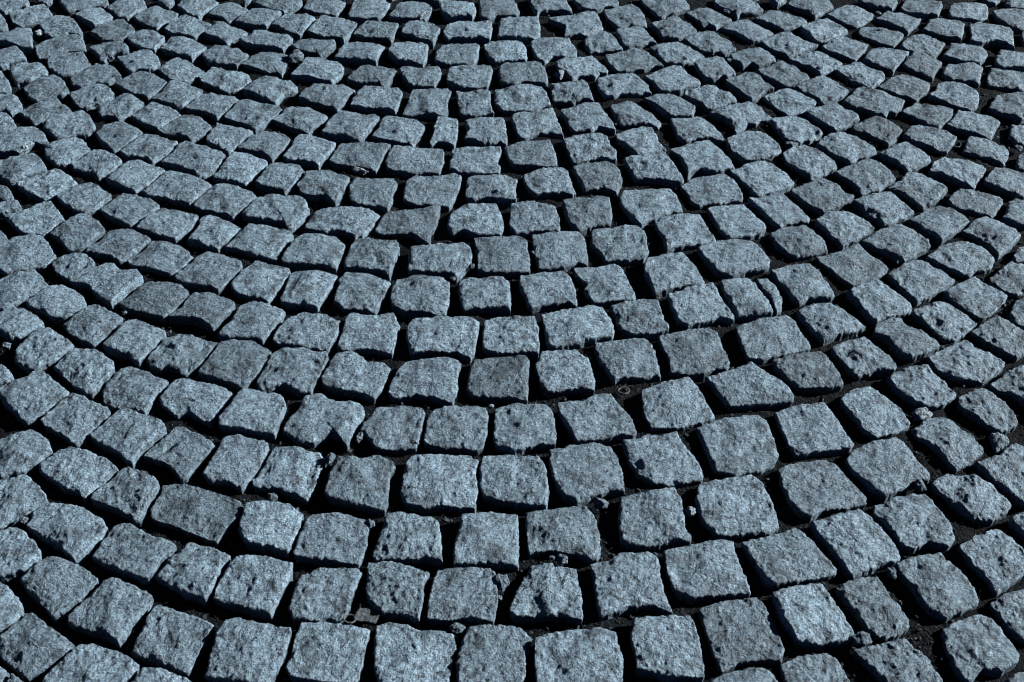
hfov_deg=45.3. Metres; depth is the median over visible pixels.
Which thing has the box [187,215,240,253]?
granite sett
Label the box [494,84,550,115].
granite sett
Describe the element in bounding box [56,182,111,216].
granite sett
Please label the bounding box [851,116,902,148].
granite sett
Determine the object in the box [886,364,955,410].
granite sett
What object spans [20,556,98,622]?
granite sett
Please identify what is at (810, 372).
granite sett
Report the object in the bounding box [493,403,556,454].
granite sett
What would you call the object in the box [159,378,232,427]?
granite sett
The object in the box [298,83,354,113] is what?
granite sett
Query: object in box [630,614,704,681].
granite sett
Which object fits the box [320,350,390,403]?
granite sett
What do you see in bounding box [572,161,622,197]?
granite sett
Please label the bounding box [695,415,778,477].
granite sett
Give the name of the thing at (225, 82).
granite sett
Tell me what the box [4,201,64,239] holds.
granite sett
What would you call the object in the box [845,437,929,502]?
granite sett
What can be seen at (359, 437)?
stone chip
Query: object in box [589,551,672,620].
granite sett
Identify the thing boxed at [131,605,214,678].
granite sett
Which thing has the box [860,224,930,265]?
granite sett
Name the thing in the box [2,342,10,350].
stone chip
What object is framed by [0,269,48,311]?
granite sett
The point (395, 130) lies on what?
granite sett
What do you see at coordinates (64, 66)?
granite sett
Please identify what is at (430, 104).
granite sett
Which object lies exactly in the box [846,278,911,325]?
granite sett
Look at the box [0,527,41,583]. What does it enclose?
granite sett
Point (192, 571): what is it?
granite sett
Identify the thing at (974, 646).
granite sett
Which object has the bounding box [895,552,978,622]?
granite sett
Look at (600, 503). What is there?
stone chip
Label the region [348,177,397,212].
granite sett
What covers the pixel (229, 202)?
granite sett
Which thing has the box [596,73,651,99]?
granite sett
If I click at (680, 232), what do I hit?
granite sett
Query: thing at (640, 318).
granite sett
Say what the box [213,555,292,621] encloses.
granite sett
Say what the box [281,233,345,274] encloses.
granite sett
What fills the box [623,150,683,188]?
granite sett
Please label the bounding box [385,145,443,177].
granite sett
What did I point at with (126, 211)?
granite sett
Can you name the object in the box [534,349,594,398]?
granite sett
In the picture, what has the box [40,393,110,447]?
granite sett
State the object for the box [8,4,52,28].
granite sett
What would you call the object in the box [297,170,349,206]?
granite sett
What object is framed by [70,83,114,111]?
granite sett
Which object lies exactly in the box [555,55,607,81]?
granite sett
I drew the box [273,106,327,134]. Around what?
granite sett
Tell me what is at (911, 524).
granite sett
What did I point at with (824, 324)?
granite sett
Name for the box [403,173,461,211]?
granite sett
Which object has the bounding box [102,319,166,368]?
granite sett
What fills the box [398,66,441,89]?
granite sett
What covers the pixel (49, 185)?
granite sett
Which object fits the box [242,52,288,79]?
granite sett
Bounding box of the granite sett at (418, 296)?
[390,274,449,317]
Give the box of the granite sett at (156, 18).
[133,6,178,31]
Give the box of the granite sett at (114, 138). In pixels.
[95,122,142,156]
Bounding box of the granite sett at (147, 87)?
[114,71,166,102]
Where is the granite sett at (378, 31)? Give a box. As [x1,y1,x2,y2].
[353,20,398,44]
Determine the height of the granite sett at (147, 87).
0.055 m
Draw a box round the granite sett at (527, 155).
[504,139,556,170]
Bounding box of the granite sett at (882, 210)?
[851,192,913,228]
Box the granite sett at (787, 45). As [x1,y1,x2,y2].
[759,32,817,60]
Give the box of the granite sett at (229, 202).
[193,183,256,222]
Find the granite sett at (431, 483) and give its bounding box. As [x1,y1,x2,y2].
[400,454,478,514]
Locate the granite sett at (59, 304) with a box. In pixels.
[26,284,86,323]
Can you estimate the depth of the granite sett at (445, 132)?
2.62 m
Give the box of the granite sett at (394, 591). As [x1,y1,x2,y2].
[365,561,429,623]
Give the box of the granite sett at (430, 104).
[402,88,450,119]
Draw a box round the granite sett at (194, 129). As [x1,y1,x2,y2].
[158,115,211,143]
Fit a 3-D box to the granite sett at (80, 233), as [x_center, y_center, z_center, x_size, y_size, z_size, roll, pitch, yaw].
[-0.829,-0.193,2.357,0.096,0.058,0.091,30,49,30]
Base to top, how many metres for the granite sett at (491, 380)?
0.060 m
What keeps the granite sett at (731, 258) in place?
on the ground
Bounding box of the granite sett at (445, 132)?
[429,116,457,149]
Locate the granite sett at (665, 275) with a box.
[644,252,704,298]
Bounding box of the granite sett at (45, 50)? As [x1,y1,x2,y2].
[35,34,86,62]
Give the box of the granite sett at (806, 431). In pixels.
[773,402,853,460]
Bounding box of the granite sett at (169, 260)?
[127,241,193,279]
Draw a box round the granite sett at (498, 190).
[465,174,517,206]
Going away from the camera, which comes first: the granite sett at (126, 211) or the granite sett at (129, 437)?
the granite sett at (129, 437)
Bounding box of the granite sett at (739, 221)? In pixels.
[706,204,765,239]
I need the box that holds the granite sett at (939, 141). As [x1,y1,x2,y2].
[902,125,956,155]
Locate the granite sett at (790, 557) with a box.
[741,528,836,591]
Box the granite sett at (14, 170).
[0,153,46,188]
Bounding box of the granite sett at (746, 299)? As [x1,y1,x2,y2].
[719,278,772,321]
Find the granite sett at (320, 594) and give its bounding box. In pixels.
[288,567,362,625]
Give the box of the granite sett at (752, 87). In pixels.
[725,72,773,103]
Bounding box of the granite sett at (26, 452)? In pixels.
[0,429,52,479]
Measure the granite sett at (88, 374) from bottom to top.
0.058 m
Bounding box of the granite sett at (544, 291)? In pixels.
[519,271,576,314]
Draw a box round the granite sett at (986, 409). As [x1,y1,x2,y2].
[956,388,1017,434]
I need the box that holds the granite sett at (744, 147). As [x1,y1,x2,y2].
[726,131,780,164]
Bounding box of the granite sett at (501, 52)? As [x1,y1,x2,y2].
[484,40,527,65]
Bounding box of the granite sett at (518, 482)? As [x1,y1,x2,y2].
[478,455,549,511]
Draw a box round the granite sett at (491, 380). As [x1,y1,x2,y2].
[466,355,529,404]
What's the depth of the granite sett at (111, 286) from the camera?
2.23 m
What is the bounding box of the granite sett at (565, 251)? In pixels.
[531,231,587,272]
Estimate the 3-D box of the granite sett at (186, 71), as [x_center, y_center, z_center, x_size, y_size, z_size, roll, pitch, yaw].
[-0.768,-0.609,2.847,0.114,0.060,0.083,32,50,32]
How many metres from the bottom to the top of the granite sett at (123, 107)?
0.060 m
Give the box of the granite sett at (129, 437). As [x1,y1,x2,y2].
[89,408,167,467]
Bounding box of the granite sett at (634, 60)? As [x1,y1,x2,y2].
[604,47,663,73]
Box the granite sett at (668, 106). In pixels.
[643,93,694,120]
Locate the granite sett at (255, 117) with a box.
[224,99,281,134]
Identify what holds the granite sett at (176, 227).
on the ground
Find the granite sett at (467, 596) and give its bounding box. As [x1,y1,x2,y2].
[427,567,497,625]
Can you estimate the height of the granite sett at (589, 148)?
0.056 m
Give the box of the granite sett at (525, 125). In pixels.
[510,107,563,141]
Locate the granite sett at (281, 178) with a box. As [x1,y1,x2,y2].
[255,162,304,195]
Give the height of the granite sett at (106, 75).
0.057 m
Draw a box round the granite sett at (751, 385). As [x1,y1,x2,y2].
[705,361,793,411]
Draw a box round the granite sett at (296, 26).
[271,13,315,39]
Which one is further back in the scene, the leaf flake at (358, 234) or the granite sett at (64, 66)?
the granite sett at (64, 66)
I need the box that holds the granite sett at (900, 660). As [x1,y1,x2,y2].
[853,638,942,681]
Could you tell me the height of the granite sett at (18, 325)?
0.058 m
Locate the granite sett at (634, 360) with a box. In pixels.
[594,338,660,384]
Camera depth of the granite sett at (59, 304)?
2.18 m
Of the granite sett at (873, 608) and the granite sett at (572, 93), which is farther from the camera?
the granite sett at (572, 93)
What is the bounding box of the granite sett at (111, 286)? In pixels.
[71,263,143,309]
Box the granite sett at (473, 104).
[456,89,493,119]
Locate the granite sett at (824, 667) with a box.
[779,653,849,681]
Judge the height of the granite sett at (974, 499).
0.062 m
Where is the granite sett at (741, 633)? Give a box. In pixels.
[698,597,784,674]
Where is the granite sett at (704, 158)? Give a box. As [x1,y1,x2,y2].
[670,140,734,180]
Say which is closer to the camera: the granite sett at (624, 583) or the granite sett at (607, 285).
the granite sett at (624, 583)
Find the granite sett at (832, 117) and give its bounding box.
[804,102,859,133]
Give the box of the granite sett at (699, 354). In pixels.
[657,327,729,381]
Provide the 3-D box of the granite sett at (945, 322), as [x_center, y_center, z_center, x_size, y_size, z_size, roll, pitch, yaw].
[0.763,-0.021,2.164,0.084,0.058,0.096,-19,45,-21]
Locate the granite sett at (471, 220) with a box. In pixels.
[447,203,504,239]
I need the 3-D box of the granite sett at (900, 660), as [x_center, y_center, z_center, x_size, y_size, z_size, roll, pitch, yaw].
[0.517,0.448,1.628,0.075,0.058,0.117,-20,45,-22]
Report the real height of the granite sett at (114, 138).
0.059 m
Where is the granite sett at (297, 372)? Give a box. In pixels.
[256,347,328,397]
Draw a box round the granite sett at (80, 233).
[50,213,104,253]
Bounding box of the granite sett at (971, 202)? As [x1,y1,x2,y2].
[947,188,1002,218]
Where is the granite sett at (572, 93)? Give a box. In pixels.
[550,80,593,106]
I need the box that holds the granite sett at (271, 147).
[238,131,290,163]
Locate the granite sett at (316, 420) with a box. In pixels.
[283,393,364,452]
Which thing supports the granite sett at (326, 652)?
on the ground
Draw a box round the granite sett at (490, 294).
[458,276,510,316]
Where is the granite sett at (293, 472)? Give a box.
[252,446,325,505]
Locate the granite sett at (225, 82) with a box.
[198,67,251,95]
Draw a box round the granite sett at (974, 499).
[929,474,1011,525]
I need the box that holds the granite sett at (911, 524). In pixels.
[872,493,954,554]
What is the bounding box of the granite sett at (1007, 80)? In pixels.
[986,68,1023,91]
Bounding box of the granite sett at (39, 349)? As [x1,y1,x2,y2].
[14,327,74,373]
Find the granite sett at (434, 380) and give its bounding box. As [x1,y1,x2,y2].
[388,357,461,405]
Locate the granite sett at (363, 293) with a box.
[334,272,390,314]
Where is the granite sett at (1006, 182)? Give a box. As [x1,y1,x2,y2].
[983,167,1023,199]
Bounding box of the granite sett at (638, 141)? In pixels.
[615,126,665,154]
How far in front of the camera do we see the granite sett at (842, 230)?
2.35 m
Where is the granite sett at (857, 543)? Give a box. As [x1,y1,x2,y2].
[809,509,899,579]
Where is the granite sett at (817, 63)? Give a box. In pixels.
[788,51,841,75]
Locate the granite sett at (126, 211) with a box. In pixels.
[99,193,159,230]
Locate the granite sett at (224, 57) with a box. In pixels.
[202,45,248,70]
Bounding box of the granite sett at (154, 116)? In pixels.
[131,102,180,132]
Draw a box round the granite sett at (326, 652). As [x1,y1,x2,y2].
[285,622,369,681]
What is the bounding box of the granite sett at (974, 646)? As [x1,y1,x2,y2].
[940,614,1019,681]
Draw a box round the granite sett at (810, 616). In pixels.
[771,583,853,651]
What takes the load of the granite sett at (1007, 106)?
on the ground
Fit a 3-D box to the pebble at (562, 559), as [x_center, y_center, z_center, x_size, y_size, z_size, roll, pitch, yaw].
[0.072,0.312,1.751,0.016,0.013,0.018,2,43,9]
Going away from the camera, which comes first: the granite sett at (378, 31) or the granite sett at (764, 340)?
the granite sett at (764, 340)
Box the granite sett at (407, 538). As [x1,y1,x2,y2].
[372,511,442,568]
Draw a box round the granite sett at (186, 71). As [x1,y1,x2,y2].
[158,57,204,84]
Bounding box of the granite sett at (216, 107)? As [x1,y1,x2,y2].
[186,92,237,122]
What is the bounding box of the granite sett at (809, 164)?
[781,145,836,181]
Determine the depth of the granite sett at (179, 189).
2.45 m
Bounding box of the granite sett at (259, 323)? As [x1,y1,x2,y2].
[218,301,285,347]
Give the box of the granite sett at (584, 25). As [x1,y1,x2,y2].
[548,11,602,39]
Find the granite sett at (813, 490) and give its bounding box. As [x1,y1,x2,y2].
[777,460,866,522]
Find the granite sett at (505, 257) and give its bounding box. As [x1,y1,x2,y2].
[474,235,529,278]
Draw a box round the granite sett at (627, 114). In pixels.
[610,100,660,130]
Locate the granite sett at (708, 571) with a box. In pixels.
[663,539,750,604]
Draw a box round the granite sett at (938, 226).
[909,206,968,246]
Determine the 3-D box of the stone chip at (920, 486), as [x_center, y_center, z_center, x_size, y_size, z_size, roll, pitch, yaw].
[0.617,0.220,1.855,0.018,0.015,0.025,-9,47,4]
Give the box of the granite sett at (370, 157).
[329,142,390,175]
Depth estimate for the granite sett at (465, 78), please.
2.79 m
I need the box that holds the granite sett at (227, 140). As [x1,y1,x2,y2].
[206,123,252,156]
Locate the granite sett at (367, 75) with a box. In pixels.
[347,65,396,87]
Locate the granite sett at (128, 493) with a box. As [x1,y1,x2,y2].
[90,466,160,527]
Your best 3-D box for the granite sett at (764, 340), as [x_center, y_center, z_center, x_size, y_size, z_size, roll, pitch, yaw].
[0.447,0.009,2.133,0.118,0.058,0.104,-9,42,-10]
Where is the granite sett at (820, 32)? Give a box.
[800,18,847,46]
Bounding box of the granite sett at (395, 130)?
[371,116,424,146]
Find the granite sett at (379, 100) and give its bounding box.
[350,85,402,115]
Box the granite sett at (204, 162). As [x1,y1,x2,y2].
[161,141,225,181]
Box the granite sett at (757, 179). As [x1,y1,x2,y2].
[729,161,794,197]
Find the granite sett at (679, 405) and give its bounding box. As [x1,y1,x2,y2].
[641,377,714,431]
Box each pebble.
[19,516,28,523]
[267,493,277,500]
[449,622,465,633]
[548,556,554,560]
[557,554,567,564]
[684,506,695,516]
[784,141,798,147]
[851,631,871,645]
[1014,145,1022,150]
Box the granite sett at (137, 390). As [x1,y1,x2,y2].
[102,366,168,414]
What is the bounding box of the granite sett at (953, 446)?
[911,417,983,473]
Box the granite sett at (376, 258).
[343,237,399,281]
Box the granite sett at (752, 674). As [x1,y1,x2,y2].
[710,667,777,681]
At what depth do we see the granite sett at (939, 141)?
2.60 m
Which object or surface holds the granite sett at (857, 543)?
on the ground
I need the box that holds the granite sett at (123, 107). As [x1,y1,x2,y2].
[95,93,144,121]
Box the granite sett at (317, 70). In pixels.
[290,57,343,84]
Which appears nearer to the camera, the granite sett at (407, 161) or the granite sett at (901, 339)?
the granite sett at (901, 339)
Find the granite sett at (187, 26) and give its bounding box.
[164,14,211,41]
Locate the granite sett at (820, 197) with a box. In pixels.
[789,178,853,216]
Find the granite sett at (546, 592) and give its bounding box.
[509,563,582,624]
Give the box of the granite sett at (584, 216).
[562,195,611,235]
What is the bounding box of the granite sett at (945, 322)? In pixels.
[912,301,976,344]
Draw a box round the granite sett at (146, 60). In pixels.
[117,49,160,74]
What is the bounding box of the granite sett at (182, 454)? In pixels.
[143,427,215,484]
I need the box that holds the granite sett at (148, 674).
[131,667,190,681]
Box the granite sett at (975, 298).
[943,276,1006,321]
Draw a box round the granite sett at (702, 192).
[680,173,742,209]
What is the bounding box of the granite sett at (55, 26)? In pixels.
[39,15,83,39]
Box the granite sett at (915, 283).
[886,260,954,306]
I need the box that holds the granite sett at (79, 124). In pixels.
[43,110,95,139]
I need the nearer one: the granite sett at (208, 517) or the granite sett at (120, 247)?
the granite sett at (208, 517)
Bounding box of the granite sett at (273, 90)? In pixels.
[242,75,297,105]
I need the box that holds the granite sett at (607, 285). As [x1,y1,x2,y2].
[573,264,635,306]
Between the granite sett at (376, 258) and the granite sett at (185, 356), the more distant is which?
the granite sett at (376, 258)
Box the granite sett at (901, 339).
[872,317,939,362]
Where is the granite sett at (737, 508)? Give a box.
[695,474,778,540]
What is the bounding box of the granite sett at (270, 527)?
[238,500,303,558]
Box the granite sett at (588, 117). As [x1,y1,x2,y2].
[560,102,615,134]
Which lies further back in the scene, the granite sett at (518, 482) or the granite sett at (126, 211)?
the granite sett at (126, 211)
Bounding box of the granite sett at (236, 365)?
[198,339,271,391]
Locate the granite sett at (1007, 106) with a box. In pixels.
[987,92,1023,124]
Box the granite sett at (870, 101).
[843,86,904,118]
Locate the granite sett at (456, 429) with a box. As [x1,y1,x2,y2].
[423,405,488,454]
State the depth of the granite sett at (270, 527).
1.79 m
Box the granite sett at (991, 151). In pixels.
[962,136,1008,167]
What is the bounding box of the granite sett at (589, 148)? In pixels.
[562,133,616,165]
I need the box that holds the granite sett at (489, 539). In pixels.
[453,511,518,570]
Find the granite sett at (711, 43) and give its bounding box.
[683,31,735,58]
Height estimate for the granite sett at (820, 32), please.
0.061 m
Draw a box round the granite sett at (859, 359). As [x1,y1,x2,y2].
[831,336,896,380]
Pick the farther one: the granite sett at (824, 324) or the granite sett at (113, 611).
the granite sett at (824, 324)
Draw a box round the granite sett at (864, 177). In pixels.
[833,159,895,196]
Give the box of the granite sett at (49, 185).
[16,168,77,201]
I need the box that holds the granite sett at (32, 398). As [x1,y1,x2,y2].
[0,370,70,427]
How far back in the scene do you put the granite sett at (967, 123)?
2.64 m
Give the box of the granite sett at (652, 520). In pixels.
[617,487,690,552]
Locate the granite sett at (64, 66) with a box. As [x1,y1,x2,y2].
[47,52,90,81]
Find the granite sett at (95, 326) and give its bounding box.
[63,304,122,350]
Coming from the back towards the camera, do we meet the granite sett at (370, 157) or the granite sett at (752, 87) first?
the granite sett at (752, 87)
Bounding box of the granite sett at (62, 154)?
[44,137,90,170]
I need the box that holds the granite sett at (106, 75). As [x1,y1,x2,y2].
[70,63,121,89]
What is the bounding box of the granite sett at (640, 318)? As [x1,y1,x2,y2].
[610,299,668,340]
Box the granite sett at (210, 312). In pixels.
[168,292,235,334]
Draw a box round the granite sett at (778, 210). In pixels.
[748,192,809,228]
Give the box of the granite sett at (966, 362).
[926,340,1004,385]
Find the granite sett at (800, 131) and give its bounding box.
[769,116,822,145]
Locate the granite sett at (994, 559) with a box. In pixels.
[958,529,1023,596]
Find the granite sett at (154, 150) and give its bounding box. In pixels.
[120,134,177,166]
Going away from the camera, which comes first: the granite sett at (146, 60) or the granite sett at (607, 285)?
the granite sett at (607, 285)
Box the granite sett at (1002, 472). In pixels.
[974,443,1023,510]
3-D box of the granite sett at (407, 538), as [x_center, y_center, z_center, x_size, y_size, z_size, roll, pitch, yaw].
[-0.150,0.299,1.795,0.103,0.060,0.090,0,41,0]
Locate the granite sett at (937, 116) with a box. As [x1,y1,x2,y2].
[900,103,952,129]
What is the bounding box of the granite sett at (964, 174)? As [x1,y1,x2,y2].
[928,157,985,189]
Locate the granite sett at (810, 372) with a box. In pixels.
[772,351,842,393]
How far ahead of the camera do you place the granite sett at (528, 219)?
2.37 m
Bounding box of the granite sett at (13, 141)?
[0,126,48,158]
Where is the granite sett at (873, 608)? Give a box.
[835,576,909,642]
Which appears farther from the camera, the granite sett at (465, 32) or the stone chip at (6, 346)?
the granite sett at (465, 32)
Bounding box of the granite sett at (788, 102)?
[762,88,815,116]
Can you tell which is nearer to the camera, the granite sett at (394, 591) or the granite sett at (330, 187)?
the granite sett at (394, 591)
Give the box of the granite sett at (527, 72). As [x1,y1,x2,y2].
[498,61,547,88]
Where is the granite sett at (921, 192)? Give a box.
[887,172,947,211]
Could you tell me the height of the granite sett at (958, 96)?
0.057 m
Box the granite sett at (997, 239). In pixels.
[961,216,1020,260]
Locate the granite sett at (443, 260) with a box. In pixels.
[407,242,471,282]
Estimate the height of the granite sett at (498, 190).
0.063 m
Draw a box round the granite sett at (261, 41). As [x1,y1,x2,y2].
[239,30,292,53]
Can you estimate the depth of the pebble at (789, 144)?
2.58 m
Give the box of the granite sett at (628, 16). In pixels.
[604,4,646,29]
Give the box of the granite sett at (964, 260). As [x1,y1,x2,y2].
[925,241,994,279]
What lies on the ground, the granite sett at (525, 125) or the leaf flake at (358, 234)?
the granite sett at (525, 125)
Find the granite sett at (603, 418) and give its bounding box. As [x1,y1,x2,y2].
[557,393,636,444]
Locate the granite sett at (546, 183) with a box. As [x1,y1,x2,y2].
[523,167,575,200]
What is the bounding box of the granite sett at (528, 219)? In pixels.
[509,201,559,238]
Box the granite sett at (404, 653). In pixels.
[373,622,456,681]
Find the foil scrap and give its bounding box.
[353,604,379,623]
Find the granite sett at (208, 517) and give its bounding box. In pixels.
[150,484,243,547]
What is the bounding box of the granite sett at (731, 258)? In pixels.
[697,239,769,278]
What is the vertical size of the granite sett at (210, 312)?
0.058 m
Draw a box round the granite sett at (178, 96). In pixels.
[152,80,202,112]
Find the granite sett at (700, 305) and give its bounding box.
[667,282,733,329]
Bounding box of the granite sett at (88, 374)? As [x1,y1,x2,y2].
[53,348,114,399]
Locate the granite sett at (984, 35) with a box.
[968,22,1014,50]
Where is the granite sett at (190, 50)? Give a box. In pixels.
[160,36,206,64]
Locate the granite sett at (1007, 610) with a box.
[989,589,1023,644]
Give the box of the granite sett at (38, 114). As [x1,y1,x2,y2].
[20,98,71,127]
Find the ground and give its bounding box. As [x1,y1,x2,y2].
[0,0,1023,681]
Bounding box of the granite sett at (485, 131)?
[464,117,507,147]
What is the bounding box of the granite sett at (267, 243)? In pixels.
[224,223,293,263]
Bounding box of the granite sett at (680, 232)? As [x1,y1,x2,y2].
[654,213,715,253]
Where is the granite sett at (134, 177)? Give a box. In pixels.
[105,160,164,195]
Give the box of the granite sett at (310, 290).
[280,270,337,312]
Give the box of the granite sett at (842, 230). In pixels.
[815,211,873,250]
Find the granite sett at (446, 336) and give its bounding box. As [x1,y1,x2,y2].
[406,316,479,363]
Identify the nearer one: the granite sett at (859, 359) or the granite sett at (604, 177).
the granite sett at (859, 359)
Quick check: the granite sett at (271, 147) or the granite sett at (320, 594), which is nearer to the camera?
the granite sett at (320, 594)
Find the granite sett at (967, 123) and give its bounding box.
[946,110,999,139]
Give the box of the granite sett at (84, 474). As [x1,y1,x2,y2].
[39,446,118,503]
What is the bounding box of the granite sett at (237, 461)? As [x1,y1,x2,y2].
[202,434,269,494]
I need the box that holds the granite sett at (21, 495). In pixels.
[0,474,47,529]
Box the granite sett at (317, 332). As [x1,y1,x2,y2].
[272,312,340,355]
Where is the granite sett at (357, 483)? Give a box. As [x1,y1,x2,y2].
[324,455,395,516]
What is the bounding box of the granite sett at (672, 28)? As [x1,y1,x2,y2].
[650,15,696,42]
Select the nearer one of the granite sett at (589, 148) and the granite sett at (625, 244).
the granite sett at (625, 244)
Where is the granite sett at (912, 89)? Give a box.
[878,74,929,103]
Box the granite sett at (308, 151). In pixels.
[282,134,335,169]
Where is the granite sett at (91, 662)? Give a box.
[42,643,138,681]
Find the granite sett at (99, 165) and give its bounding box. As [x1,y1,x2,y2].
[70,149,121,181]
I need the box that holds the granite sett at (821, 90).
[795,75,848,105]
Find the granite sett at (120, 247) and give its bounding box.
[84,229,150,265]
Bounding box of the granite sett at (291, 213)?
[241,194,309,232]
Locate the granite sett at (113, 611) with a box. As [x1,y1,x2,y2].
[68,577,153,648]
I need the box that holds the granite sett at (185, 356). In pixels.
[146,334,218,378]
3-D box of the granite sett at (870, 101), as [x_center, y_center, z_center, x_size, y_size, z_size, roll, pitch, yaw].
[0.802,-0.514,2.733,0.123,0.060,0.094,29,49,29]
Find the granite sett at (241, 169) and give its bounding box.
[212,152,267,187]
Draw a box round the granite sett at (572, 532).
[525,506,600,563]
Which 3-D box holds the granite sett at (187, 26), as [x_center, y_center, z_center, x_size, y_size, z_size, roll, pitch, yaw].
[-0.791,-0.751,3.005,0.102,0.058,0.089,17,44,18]
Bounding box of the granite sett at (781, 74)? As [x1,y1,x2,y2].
[756,60,809,89]
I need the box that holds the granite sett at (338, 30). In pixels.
[307,15,356,44]
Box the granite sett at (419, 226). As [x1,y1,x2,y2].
[374,205,440,244]
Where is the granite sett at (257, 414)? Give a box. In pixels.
[218,388,286,440]
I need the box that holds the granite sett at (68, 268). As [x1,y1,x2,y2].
[52,253,94,285]
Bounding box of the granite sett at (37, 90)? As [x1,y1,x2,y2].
[23,74,69,103]
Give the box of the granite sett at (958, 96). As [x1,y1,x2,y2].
[928,81,978,111]
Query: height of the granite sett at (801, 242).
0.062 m
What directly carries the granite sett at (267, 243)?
on the ground
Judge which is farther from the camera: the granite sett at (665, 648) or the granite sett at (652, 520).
the granite sett at (652, 520)
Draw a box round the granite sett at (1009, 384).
[988,365,1023,407]
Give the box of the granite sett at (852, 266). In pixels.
[816,243,887,288]
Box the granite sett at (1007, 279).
[988,261,1023,297]
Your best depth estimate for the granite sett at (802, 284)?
2.22 m
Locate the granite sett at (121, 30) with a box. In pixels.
[90,19,134,42]
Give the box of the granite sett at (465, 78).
[446,64,492,93]
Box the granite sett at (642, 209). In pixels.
[618,188,682,229]
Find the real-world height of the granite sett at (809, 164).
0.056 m
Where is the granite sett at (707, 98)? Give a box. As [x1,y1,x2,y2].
[683,84,736,112]
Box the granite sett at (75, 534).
[26,502,108,564]
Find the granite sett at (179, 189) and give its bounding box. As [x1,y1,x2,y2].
[141,170,211,208]
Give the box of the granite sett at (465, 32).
[443,20,492,43]
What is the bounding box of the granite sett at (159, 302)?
[118,281,188,323]
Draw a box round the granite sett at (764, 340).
[734,315,810,364]
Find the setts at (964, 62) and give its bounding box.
[0,0,1023,681]
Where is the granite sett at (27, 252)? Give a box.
[0,234,55,275]
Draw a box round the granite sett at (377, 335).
[337,312,399,358]
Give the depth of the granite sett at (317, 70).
2.81 m
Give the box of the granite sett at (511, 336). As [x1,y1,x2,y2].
[482,315,539,359]
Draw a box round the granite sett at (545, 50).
[530,37,576,65]
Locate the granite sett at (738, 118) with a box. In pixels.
[708,101,771,134]
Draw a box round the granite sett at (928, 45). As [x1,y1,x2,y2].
[899,34,944,58]
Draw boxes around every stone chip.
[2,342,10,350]
[21,145,28,151]
[33,29,43,37]
[107,52,114,62]
[285,49,303,63]
[323,453,335,463]
[352,166,368,175]
[355,432,362,442]
[367,519,374,527]
[494,574,509,591]
[553,70,563,79]
[593,497,608,508]
[881,635,888,641]
[886,567,896,579]
[911,407,932,420]
[914,478,926,492]
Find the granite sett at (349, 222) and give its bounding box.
[304,206,380,239]
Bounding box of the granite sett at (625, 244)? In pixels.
[589,224,648,264]
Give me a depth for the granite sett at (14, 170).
2.51 m
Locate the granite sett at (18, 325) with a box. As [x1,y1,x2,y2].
[0,307,44,343]
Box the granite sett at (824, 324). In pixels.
[796,303,865,345]
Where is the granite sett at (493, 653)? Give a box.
[455,624,531,681]
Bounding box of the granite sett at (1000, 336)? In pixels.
[970,315,1023,361]
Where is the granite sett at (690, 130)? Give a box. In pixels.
[670,117,723,146]
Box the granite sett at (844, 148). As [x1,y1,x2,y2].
[815,132,876,165]
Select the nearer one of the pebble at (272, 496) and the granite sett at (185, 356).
the pebble at (272, 496)
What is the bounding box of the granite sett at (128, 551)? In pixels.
[92,523,176,584]
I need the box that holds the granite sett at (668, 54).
[650,42,704,68]
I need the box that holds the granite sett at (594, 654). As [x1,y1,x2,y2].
[534,627,623,681]
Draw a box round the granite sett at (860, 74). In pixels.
[835,62,884,88]
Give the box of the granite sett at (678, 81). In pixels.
[644,65,700,96]
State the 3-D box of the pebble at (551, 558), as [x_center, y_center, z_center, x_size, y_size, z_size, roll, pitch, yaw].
[0.057,0.311,1.753,0.010,0.009,0.009,-9,38,-6]
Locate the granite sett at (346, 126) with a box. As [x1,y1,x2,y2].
[321,110,378,142]
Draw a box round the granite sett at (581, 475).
[548,442,624,506]
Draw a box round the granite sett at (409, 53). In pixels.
[388,41,428,67]
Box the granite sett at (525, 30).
[497,16,540,43]
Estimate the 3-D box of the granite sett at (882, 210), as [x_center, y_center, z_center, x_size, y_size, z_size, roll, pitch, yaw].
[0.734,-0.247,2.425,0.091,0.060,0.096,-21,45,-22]
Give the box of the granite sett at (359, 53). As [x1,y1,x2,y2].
[334,41,384,65]
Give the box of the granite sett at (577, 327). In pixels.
[540,305,614,350]
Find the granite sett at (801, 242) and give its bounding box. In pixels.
[769,225,827,260]
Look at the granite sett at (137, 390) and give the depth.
2.02 m
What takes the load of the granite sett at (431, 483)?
on the ground
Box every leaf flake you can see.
[355,231,360,239]
[420,12,425,19]
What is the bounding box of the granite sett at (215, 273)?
[173,251,242,295]
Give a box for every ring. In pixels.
[343,614,355,623]
[617,387,629,394]
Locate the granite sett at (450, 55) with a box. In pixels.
[434,43,479,67]
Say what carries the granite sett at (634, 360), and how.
on the ground
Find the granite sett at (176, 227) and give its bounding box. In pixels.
[136,208,198,244]
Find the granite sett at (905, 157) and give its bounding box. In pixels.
[878,142,930,172]
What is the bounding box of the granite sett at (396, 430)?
[360,406,424,454]
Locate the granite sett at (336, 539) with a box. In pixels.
[293,512,368,568]
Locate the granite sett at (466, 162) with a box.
[449,146,500,179]
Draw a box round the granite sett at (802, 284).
[770,263,834,307]
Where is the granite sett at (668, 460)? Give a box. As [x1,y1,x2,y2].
[621,431,702,487]
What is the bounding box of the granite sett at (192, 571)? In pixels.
[155,542,230,606]
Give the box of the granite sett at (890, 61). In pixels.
[862,47,908,75]
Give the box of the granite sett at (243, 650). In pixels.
[204,617,291,681]
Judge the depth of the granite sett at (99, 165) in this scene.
2.53 m
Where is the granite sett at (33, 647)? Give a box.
[0,613,74,681]
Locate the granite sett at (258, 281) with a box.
[231,261,290,305]
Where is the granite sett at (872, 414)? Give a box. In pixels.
[839,386,909,440]

